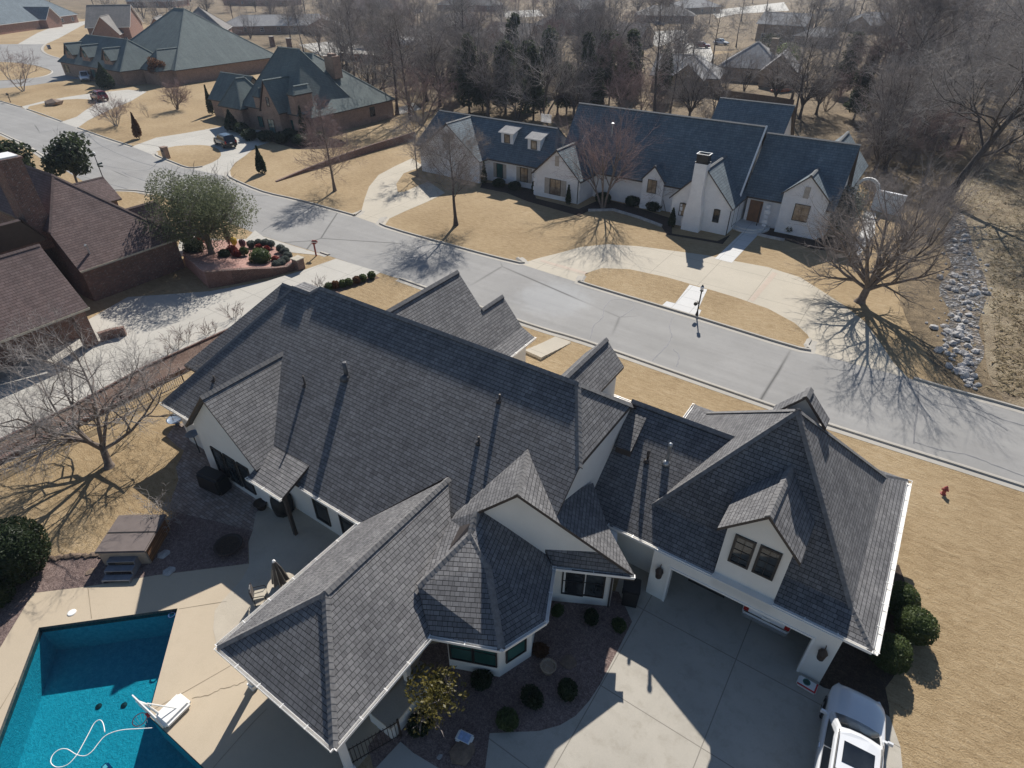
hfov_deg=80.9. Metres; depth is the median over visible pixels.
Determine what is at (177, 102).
crape myrtle
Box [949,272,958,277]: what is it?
creek rock
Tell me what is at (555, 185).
window
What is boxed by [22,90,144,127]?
driveway
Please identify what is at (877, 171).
brushwood
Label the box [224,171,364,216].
kerb
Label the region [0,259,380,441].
driveway
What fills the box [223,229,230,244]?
garden sculpture
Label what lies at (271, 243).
round shrub
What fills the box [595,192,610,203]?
foundation shrub
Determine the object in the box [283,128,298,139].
entry shrub
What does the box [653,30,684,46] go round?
driveway
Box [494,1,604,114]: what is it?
bare tree
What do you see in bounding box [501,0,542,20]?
bare tree
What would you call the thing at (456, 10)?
bare tree
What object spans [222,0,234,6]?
bare tree
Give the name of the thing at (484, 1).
house
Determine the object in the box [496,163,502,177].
window
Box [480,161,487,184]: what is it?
foundation shrub
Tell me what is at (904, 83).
bare tree
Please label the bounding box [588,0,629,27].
bare tree
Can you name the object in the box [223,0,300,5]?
house
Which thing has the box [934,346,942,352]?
creek rock
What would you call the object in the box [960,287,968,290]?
creek rock
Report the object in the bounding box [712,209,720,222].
window
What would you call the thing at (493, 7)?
bare tree
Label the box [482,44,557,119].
bare tree
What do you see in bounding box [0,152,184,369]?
house
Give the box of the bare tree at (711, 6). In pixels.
[700,0,720,23]
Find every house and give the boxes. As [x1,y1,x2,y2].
[0,0,78,34]
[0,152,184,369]
[57,8,272,85]
[85,4,232,39]
[125,0,189,6]
[159,270,912,767]
[208,46,395,135]
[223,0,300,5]
[226,14,339,34]
[346,0,409,14]
[417,97,867,239]
[425,13,480,31]
[436,0,501,11]
[474,22,542,46]
[536,13,586,34]
[555,0,604,14]
[615,23,654,47]
[634,5,695,22]
[650,53,724,95]
[668,0,720,13]
[718,38,801,88]
[755,11,842,47]
[839,12,896,33]
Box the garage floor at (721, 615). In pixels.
[645,571,819,683]
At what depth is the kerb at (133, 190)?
72.15 m
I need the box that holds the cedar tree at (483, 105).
[474,51,491,110]
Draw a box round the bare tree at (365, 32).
[352,19,370,67]
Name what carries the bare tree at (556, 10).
on the woods floor at (822, 124)
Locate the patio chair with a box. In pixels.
[249,583,266,606]
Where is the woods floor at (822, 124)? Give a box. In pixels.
[344,6,1023,406]
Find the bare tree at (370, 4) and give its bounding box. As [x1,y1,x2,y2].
[350,0,395,81]
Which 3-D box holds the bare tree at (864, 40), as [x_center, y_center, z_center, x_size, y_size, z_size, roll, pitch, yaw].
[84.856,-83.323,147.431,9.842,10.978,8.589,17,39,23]
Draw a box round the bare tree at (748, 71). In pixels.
[728,42,767,90]
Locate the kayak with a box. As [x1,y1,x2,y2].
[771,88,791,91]
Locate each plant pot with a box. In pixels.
[253,498,266,510]
[540,658,556,675]
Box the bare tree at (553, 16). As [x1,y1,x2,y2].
[532,0,572,40]
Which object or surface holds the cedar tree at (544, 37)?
on the woods floor at (822, 124)
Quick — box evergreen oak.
[134,161,261,254]
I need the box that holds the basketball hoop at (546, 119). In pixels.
[541,114,551,125]
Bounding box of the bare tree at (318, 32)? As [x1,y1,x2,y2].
[304,0,365,47]
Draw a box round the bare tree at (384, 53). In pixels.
[360,28,403,74]
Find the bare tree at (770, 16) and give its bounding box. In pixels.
[741,3,787,44]
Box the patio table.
[267,573,294,595]
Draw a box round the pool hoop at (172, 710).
[132,693,190,727]
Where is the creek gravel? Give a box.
[939,213,987,387]
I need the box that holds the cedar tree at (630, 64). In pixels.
[607,43,635,106]
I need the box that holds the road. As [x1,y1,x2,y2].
[0,103,1023,483]
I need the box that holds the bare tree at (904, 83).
[875,51,935,128]
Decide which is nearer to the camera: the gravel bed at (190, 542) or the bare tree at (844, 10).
the gravel bed at (190, 542)
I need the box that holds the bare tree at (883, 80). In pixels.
[850,50,933,155]
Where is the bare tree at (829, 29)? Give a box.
[810,3,846,63]
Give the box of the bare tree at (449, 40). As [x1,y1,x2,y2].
[438,29,460,66]
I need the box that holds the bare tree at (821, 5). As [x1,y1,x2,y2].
[802,0,844,25]
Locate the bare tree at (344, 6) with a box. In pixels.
[316,0,385,75]
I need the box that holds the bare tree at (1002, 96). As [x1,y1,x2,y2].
[947,14,1023,162]
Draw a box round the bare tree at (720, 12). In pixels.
[699,0,744,62]
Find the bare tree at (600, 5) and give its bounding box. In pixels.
[570,0,614,48]
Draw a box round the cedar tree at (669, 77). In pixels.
[653,49,674,96]
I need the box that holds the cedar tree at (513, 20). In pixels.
[504,12,520,76]
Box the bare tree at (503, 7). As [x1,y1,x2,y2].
[489,0,512,18]
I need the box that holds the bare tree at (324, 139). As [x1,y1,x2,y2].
[292,94,366,191]
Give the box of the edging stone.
[74,553,81,558]
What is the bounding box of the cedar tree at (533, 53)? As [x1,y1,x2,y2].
[517,45,549,119]
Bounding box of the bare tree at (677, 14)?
[644,0,709,55]
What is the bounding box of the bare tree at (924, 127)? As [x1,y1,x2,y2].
[887,104,955,159]
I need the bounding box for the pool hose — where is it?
[50,719,152,767]
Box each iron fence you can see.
[0,368,184,471]
[348,718,401,762]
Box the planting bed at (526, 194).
[480,183,729,243]
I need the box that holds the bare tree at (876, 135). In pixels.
[852,62,967,175]
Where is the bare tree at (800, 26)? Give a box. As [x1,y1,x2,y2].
[776,9,814,51]
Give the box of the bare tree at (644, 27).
[630,21,664,72]
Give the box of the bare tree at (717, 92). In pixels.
[700,56,747,109]
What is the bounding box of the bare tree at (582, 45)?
[566,24,622,68]
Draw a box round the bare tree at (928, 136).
[905,71,984,152]
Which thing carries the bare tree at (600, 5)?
on the woods floor at (822, 124)
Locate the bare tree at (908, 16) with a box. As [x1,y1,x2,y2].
[884,0,925,45]
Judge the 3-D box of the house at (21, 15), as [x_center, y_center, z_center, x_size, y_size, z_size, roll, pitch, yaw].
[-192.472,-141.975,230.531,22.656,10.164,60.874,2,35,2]
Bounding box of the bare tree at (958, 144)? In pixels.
[940,43,1021,149]
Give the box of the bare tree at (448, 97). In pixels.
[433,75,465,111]
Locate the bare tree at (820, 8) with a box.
[807,0,830,24]
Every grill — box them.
[196,466,231,495]
[270,493,293,517]
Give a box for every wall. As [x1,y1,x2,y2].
[0,328,227,441]
[0,366,188,463]
[97,326,126,341]
[204,255,305,287]
[275,132,415,181]
[340,53,426,61]
[588,208,661,226]
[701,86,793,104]
[757,233,784,240]
[850,177,906,215]
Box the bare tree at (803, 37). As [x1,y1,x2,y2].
[782,19,818,58]
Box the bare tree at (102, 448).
[0,302,209,488]
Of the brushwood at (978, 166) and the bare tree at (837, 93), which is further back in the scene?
the bare tree at (837, 93)
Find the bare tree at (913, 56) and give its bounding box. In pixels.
[862,23,976,103]
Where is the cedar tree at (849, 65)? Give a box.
[831,32,864,94]
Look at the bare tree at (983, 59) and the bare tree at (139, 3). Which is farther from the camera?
the bare tree at (139, 3)
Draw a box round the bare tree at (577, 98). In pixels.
[542,34,610,119]
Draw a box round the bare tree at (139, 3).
[131,0,158,18]
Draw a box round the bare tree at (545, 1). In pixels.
[541,0,558,11]
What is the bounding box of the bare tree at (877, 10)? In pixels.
[865,1,901,12]
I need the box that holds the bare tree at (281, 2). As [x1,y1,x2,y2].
[273,0,300,39]
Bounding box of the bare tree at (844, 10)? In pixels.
[825,0,861,26]
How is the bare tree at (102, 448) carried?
on the ground at (956, 696)
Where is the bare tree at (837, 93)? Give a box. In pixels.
[813,68,854,112]
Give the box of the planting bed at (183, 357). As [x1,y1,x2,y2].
[0,335,219,454]
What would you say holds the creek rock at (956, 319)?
on the creek gravel
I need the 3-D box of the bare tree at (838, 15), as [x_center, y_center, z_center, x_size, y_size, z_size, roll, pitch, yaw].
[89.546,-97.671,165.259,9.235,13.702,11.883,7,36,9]
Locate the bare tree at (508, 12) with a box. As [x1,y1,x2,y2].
[488,1,552,71]
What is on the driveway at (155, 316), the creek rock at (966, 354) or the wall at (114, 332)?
the wall at (114, 332)
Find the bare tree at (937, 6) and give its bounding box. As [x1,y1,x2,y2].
[830,0,1023,126]
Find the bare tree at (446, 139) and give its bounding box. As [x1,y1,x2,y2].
[385,109,493,225]
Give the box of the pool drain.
[95,703,101,708]
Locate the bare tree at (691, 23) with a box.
[661,16,711,59]
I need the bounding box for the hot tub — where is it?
[94,514,169,564]
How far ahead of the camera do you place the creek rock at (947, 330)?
44.93 m
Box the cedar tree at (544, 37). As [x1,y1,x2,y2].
[538,25,560,92]
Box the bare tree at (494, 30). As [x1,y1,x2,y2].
[483,20,520,49]
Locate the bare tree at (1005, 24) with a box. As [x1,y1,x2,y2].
[973,0,1023,101]
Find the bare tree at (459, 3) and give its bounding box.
[428,0,502,52]
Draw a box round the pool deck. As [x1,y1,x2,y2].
[0,564,438,767]
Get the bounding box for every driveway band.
[541,260,587,273]
[749,272,777,301]
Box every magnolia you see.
[0,139,36,167]
[39,128,93,181]
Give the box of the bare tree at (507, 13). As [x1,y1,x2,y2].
[491,2,526,26]
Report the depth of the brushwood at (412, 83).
124.66 m
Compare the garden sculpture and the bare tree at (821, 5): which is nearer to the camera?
the garden sculpture
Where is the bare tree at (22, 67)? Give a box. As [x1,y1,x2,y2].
[0,45,40,90]
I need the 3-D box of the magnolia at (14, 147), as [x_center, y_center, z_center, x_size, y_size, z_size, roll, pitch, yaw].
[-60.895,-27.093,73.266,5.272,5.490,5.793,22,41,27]
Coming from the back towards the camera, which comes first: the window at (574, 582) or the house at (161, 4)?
the house at (161, 4)
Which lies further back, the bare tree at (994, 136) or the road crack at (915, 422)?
the bare tree at (994, 136)
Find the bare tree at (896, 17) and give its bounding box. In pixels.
[831,0,959,121]
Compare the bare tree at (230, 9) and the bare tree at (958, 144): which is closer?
the bare tree at (958, 144)
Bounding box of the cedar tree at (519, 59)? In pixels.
[515,40,535,108]
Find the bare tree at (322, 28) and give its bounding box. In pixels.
[305,14,341,52]
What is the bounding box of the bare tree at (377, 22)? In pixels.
[353,0,396,72]
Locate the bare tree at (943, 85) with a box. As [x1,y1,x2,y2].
[865,24,995,147]
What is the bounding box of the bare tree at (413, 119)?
[387,108,440,176]
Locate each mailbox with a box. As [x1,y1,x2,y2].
[159,146,170,158]
[311,240,316,255]
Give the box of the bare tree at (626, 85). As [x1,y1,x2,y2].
[596,57,661,109]
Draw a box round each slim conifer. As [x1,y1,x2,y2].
[204,85,214,113]
[298,105,307,134]
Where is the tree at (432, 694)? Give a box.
[404,661,469,736]
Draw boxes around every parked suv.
[90,89,108,101]
[213,132,237,148]
[813,683,893,767]
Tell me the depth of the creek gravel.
49.98 m
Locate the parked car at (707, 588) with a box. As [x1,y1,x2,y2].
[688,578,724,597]
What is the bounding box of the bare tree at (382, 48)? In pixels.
[352,26,417,92]
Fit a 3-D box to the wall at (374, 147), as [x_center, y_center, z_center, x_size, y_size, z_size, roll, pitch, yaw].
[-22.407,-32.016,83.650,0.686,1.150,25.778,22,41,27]
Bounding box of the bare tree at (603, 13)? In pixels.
[570,0,626,42]
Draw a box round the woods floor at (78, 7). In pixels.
[46,0,1019,66]
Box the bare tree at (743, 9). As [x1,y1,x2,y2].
[729,2,753,46]
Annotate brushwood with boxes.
[389,80,409,96]
[398,89,419,104]
[400,76,420,91]
[412,86,431,102]
[627,81,644,100]
[644,81,666,101]
[646,104,666,112]
[648,93,676,112]
[696,102,714,118]
[854,129,873,151]
[857,141,871,163]
[858,169,896,203]
[860,173,895,191]
[861,142,876,163]
[862,175,904,193]
[864,143,908,162]
[867,164,904,189]
[896,133,936,167]
[912,163,964,202]
[916,177,964,211]
[935,114,969,144]
[962,121,992,143]
[965,144,1007,174]
[966,123,1005,148]
[976,133,1016,158]
[985,105,1010,124]
[991,126,1022,150]
[1005,146,1023,172]
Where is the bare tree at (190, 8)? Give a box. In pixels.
[169,0,193,10]
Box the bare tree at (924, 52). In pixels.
[887,26,954,102]
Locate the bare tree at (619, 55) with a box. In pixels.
[581,33,654,105]
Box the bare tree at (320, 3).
[307,0,331,14]
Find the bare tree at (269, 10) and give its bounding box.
[257,0,280,13]
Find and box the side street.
[0,44,94,87]
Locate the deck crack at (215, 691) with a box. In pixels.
[192,680,245,698]
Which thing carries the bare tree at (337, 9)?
on the woods floor at (822, 124)
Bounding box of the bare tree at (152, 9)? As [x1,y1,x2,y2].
[139,0,171,25]
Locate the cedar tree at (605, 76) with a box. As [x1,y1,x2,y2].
[598,29,618,103]
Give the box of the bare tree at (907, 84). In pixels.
[860,58,953,170]
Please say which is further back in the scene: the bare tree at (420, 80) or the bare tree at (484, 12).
the bare tree at (484, 12)
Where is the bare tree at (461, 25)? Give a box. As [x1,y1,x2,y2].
[442,17,479,59]
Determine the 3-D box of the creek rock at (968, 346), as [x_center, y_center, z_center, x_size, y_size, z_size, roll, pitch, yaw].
[32.909,-2.688,43.329,0.488,0.547,0.633,-8,36,-11]
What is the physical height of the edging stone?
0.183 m
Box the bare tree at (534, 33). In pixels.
[496,0,573,53]
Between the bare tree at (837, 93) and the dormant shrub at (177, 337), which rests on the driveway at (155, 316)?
the dormant shrub at (177, 337)
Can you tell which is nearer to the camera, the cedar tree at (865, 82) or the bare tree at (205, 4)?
the cedar tree at (865, 82)
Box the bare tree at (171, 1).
[159,0,180,7]
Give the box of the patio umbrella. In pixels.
[271,560,289,587]
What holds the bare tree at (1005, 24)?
on the woods floor at (822, 124)
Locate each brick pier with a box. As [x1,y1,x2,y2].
[268,36,275,46]
[285,38,291,47]
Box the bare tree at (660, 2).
[613,0,712,111]
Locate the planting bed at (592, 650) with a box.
[368,591,631,767]
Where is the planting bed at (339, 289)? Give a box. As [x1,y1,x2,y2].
[331,276,378,292]
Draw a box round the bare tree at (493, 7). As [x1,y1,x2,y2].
[479,0,503,23]
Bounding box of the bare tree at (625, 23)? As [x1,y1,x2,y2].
[593,0,654,64]
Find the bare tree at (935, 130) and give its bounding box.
[899,101,986,182]
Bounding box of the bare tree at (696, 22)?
[676,1,717,52]
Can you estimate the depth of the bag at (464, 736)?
21.56 m
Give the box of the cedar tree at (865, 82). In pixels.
[843,47,883,119]
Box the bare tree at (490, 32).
[475,16,504,55]
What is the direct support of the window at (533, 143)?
in the house at (739, 165)
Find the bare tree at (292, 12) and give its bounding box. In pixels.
[281,0,310,51]
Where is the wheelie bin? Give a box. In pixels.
[622,578,641,607]
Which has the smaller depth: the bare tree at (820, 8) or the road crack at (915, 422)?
the road crack at (915, 422)
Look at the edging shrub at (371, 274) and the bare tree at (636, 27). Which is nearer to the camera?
the edging shrub at (371, 274)
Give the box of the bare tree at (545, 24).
[528,18,568,44]
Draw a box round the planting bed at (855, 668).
[819,564,904,716]
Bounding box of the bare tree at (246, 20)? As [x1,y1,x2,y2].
[229,4,260,37]
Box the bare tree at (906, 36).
[860,17,961,80]
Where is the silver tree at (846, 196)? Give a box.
[826,183,870,230]
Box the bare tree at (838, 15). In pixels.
[820,1,854,53]
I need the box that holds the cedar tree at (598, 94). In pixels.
[589,68,607,105]
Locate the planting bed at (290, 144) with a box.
[257,131,345,148]
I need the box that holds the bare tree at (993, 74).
[961,26,1016,104]
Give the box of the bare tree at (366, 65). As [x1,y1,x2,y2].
[352,49,380,78]
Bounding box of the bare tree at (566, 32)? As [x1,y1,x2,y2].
[531,17,581,76]
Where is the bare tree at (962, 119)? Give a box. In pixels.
[928,98,994,139]
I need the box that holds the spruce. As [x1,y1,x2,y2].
[224,109,237,130]
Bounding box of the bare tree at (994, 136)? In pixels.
[881,0,1023,200]
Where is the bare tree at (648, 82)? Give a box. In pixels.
[612,56,672,109]
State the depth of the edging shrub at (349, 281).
51.19 m
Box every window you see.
[209,446,229,477]
[222,453,243,486]
[235,461,256,494]
[257,116,264,127]
[265,97,269,106]
[267,119,275,132]
[311,498,331,526]
[338,514,353,533]
[369,106,375,116]
[448,644,473,663]
[472,648,497,667]
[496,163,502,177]
[504,134,509,143]
[505,638,526,663]
[520,167,527,182]
[531,140,536,149]
[549,178,560,195]
[561,572,584,596]
[583,575,605,598]
[646,179,656,193]
[678,202,685,215]
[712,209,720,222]
[727,533,756,569]
[751,544,782,580]
[791,203,810,222]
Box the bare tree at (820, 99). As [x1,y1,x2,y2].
[797,37,856,114]
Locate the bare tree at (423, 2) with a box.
[406,0,439,37]
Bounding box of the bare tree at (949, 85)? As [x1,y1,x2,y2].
[913,54,962,111]
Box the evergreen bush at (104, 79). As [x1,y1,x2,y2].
[95,62,114,88]
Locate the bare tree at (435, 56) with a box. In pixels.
[399,0,464,106]
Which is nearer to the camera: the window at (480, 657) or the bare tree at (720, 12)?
the window at (480, 657)
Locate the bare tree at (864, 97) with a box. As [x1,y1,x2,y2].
[846,80,884,116]
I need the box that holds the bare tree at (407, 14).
[392,0,432,46]
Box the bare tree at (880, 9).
[866,0,900,22]
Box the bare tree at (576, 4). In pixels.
[551,0,597,64]
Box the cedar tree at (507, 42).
[490,37,522,113]
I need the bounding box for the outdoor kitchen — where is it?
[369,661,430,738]
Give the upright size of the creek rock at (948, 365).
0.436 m
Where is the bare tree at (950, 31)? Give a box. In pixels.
[924,9,965,62]
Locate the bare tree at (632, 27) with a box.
[615,11,649,57]
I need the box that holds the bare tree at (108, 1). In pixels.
[97,0,118,4]
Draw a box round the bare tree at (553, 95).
[542,45,579,114]
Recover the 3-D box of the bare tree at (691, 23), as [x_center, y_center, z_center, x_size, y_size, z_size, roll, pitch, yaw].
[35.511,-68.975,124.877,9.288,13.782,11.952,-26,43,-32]
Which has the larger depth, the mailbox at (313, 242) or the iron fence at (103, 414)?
the mailbox at (313, 242)
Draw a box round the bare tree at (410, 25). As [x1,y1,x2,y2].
[401,14,424,51]
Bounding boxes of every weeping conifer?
[130,112,141,138]
[255,145,266,172]
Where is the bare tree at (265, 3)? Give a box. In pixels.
[255,0,277,12]
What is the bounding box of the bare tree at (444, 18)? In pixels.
[418,1,463,52]
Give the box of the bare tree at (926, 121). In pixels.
[836,24,994,163]
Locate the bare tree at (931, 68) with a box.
[869,29,981,119]
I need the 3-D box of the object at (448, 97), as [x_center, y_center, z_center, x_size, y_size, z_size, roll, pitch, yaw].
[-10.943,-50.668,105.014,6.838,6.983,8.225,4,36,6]
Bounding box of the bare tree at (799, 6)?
[788,0,808,12]
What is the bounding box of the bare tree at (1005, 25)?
[980,0,1023,102]
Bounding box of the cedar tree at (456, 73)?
[447,46,464,99]
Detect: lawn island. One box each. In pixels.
[0,62,50,79]
[28,99,95,120]
[157,145,220,166]
[584,268,808,346]
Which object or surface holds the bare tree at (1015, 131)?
on the woods floor at (822, 124)
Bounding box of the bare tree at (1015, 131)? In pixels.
[988,50,1023,151]
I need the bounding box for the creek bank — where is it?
[944,155,1023,405]
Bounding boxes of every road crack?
[88,134,198,179]
[590,299,634,338]
[652,317,672,360]
[673,349,679,366]
[913,383,919,443]
[915,442,1022,475]
[939,403,1007,430]
[954,397,1023,425]
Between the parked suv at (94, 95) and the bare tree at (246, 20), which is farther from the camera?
the bare tree at (246, 20)
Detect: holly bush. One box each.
[0,516,52,585]
[0,576,15,608]
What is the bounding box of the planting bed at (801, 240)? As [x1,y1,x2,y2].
[762,228,850,252]
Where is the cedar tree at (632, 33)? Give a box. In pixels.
[626,28,645,88]
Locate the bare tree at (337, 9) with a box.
[310,0,367,64]
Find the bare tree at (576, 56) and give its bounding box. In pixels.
[563,0,618,63]
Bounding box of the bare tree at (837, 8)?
[824,0,851,22]
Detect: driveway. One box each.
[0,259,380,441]
[19,21,84,43]
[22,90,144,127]
[132,126,271,175]
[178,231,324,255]
[300,41,375,55]
[353,158,444,223]
[399,103,419,113]
[485,563,901,767]
[504,10,543,16]
[523,244,907,377]
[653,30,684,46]
[673,43,712,61]
[714,2,788,17]
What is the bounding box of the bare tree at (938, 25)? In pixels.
[905,1,962,50]
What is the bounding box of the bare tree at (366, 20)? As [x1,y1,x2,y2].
[348,9,374,56]
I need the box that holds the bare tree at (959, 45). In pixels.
[930,1,993,83]
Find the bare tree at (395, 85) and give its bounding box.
[351,0,435,114]
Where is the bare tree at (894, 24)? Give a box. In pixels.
[869,0,917,65]
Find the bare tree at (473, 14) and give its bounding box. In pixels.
[457,0,490,30]
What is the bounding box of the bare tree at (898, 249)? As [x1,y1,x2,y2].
[787,141,1020,316]
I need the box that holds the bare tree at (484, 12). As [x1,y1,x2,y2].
[458,5,499,46]
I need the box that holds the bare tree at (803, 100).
[760,22,863,118]
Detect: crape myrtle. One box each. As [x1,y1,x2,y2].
[83,91,133,125]
[156,76,193,109]
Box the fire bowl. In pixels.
[213,533,242,555]
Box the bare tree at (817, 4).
[752,0,854,98]
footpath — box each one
[376,742,437,767]
[663,285,706,314]
[715,232,757,262]
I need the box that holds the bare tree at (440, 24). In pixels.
[418,1,465,67]
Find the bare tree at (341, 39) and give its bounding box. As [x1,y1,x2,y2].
[325,24,354,70]
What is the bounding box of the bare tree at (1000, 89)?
[990,65,1019,131]
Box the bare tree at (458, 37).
[435,23,479,106]
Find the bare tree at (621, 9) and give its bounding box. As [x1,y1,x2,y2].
[611,0,630,22]
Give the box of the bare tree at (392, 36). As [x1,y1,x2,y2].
[356,1,421,74]
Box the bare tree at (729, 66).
[715,38,757,87]
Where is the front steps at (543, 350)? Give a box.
[526,338,569,359]
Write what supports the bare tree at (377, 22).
on the woods floor at (822, 124)
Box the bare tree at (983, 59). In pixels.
[956,35,998,94]
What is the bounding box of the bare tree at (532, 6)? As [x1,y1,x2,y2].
[518,0,543,22]
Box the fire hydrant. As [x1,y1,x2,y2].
[940,486,948,495]
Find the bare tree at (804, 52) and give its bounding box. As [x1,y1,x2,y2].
[771,20,846,119]
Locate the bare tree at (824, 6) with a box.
[807,0,838,15]
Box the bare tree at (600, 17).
[571,1,629,75]
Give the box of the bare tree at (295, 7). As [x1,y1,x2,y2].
[280,0,305,21]
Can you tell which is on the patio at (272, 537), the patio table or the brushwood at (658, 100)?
the patio table
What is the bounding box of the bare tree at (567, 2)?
[550,0,575,33]
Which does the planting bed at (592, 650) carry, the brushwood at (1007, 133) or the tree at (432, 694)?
the tree at (432, 694)
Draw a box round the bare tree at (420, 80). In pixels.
[369,0,459,101]
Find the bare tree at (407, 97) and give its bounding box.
[376,52,461,125]
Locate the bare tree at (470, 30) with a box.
[448,0,495,64]
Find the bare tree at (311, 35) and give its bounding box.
[289,0,330,50]
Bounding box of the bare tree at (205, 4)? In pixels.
[194,0,216,10]
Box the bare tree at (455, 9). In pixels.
[437,0,472,31]
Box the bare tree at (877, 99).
[855,70,918,133]
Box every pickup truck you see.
[78,70,90,81]
[742,605,790,636]
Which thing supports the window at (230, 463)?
in the house at (457, 474)
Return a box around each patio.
[167,423,258,530]
[213,506,339,642]
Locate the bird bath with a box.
[166,414,181,425]
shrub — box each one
[8,420,31,439]
[77,388,106,405]
[121,358,146,380]
[128,482,182,540]
[152,345,169,356]
[155,331,187,350]
[167,322,196,342]
[182,238,204,252]
[194,317,215,335]
[216,302,239,319]
[218,249,229,257]
[226,245,237,253]
[230,236,236,245]
[232,249,241,257]
[234,122,248,133]
[238,239,245,246]
[239,246,248,255]
[240,128,256,140]
[246,240,254,247]
[248,247,271,263]
[254,239,260,244]
[256,129,274,141]
[260,238,267,246]
[265,240,275,247]
[271,255,278,260]
[271,260,281,265]
[274,131,289,142]
[276,244,284,251]
[277,258,285,265]
[280,247,289,254]
[281,255,289,261]
[282,251,292,257]
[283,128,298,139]
[292,134,309,145]
[312,273,326,285]
[324,281,332,289]
[331,280,339,288]
[339,279,346,287]
[345,278,353,285]
[352,276,360,283]
[359,274,366,281]
[367,270,375,278]
[407,711,432,738]
[470,668,493,691]
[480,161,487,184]
[492,178,505,187]
[494,706,519,731]
[508,181,520,190]
[520,684,543,710]
[532,641,549,658]
[551,603,564,617]
[557,677,577,701]
[565,185,570,204]
[584,607,598,625]
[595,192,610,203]
[611,616,626,633]
[625,195,639,206]
[645,201,661,211]
[667,208,675,226]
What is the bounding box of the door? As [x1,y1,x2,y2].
[746,200,763,222]
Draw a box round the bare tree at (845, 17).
[823,0,871,76]
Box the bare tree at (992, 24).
[926,0,1023,142]
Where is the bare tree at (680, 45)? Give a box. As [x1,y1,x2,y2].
[648,31,710,113]
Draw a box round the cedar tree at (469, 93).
[454,33,484,112]
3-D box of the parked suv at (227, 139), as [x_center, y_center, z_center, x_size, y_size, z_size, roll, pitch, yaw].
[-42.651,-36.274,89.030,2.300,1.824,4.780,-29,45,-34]
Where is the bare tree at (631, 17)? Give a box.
[621,11,646,30]
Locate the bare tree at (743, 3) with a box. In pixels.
[733,0,752,20]
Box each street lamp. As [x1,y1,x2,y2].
[92,152,102,175]
[694,285,703,315]
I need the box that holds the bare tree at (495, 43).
[457,15,528,106]
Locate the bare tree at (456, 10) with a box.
[443,0,472,19]
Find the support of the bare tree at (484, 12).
on the woods floor at (822, 124)
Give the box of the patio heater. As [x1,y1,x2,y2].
[185,429,200,452]
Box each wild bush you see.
[760,33,781,46]
[776,43,801,59]
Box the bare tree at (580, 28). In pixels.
[554,0,616,57]
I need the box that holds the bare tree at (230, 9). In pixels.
[211,0,245,17]
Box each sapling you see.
[136,102,148,115]
[637,161,674,210]
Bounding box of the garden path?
[849,211,875,254]
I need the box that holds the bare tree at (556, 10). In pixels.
[530,0,576,31]
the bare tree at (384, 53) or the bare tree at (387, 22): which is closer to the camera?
the bare tree at (387, 22)
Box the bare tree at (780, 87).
[746,24,813,96]
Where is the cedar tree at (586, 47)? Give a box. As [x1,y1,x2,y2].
[573,31,600,101]
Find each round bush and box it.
[869,632,913,674]
[888,580,921,616]
[893,604,940,645]
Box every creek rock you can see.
[929,324,938,329]
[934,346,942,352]
[942,328,952,333]
[945,362,952,368]
[948,341,956,344]
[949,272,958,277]
[950,287,958,291]
[952,331,960,336]
[952,347,959,352]
[953,316,960,321]
[957,362,966,366]
[959,370,968,377]
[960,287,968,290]
[962,352,971,357]
[963,343,972,349]
[970,348,979,353]
[970,373,977,378]
[972,288,980,294]
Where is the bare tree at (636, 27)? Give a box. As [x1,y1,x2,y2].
[614,11,647,44]
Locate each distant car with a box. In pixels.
[697,41,710,47]
[713,38,729,44]
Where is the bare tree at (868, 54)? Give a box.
[840,31,937,128]
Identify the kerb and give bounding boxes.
[0,65,52,80]
[0,100,21,107]
[0,132,43,157]
[25,108,61,121]
[40,43,59,58]
[75,127,131,146]
[114,189,153,194]
[152,152,202,168]
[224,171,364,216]
[375,216,528,264]
[395,277,1023,491]
[575,275,816,353]
[912,377,1023,413]
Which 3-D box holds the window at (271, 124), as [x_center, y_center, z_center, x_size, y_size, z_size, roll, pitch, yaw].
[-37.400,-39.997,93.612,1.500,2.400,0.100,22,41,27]
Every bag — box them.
[455,729,473,744]
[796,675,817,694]
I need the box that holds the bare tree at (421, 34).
[383,2,451,78]
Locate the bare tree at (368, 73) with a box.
[327,8,409,97]
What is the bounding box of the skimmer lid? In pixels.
[67,609,75,615]
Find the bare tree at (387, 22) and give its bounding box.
[358,0,440,119]
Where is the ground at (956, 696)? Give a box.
[0,6,1023,767]
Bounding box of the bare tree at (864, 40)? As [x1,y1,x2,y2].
[842,22,877,54]
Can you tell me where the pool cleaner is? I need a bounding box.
[101,763,112,767]
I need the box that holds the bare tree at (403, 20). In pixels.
[376,1,426,50]
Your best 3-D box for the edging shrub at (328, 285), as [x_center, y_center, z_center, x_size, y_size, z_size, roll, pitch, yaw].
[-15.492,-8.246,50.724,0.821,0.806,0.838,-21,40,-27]
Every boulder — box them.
[44,98,63,105]
[85,568,95,574]
[157,550,169,558]
[163,566,175,575]
[449,741,474,765]
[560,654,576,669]
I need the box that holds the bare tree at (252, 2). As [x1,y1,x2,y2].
[248,0,259,11]
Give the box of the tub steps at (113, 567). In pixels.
[102,556,140,583]
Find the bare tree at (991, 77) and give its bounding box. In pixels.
[964,25,1022,125]
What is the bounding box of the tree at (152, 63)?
[146,56,165,76]
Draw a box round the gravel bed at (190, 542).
[0,512,251,646]
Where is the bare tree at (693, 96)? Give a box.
[658,27,738,115]
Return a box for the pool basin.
[0,608,203,767]
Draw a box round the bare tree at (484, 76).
[441,0,537,116]
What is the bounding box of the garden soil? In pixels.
[183,240,294,287]
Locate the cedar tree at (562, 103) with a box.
[554,61,577,113]
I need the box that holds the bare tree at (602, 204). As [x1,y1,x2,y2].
[529,59,666,208]
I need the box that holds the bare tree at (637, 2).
[628,0,649,10]
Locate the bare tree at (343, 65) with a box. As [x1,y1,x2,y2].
[272,1,370,78]

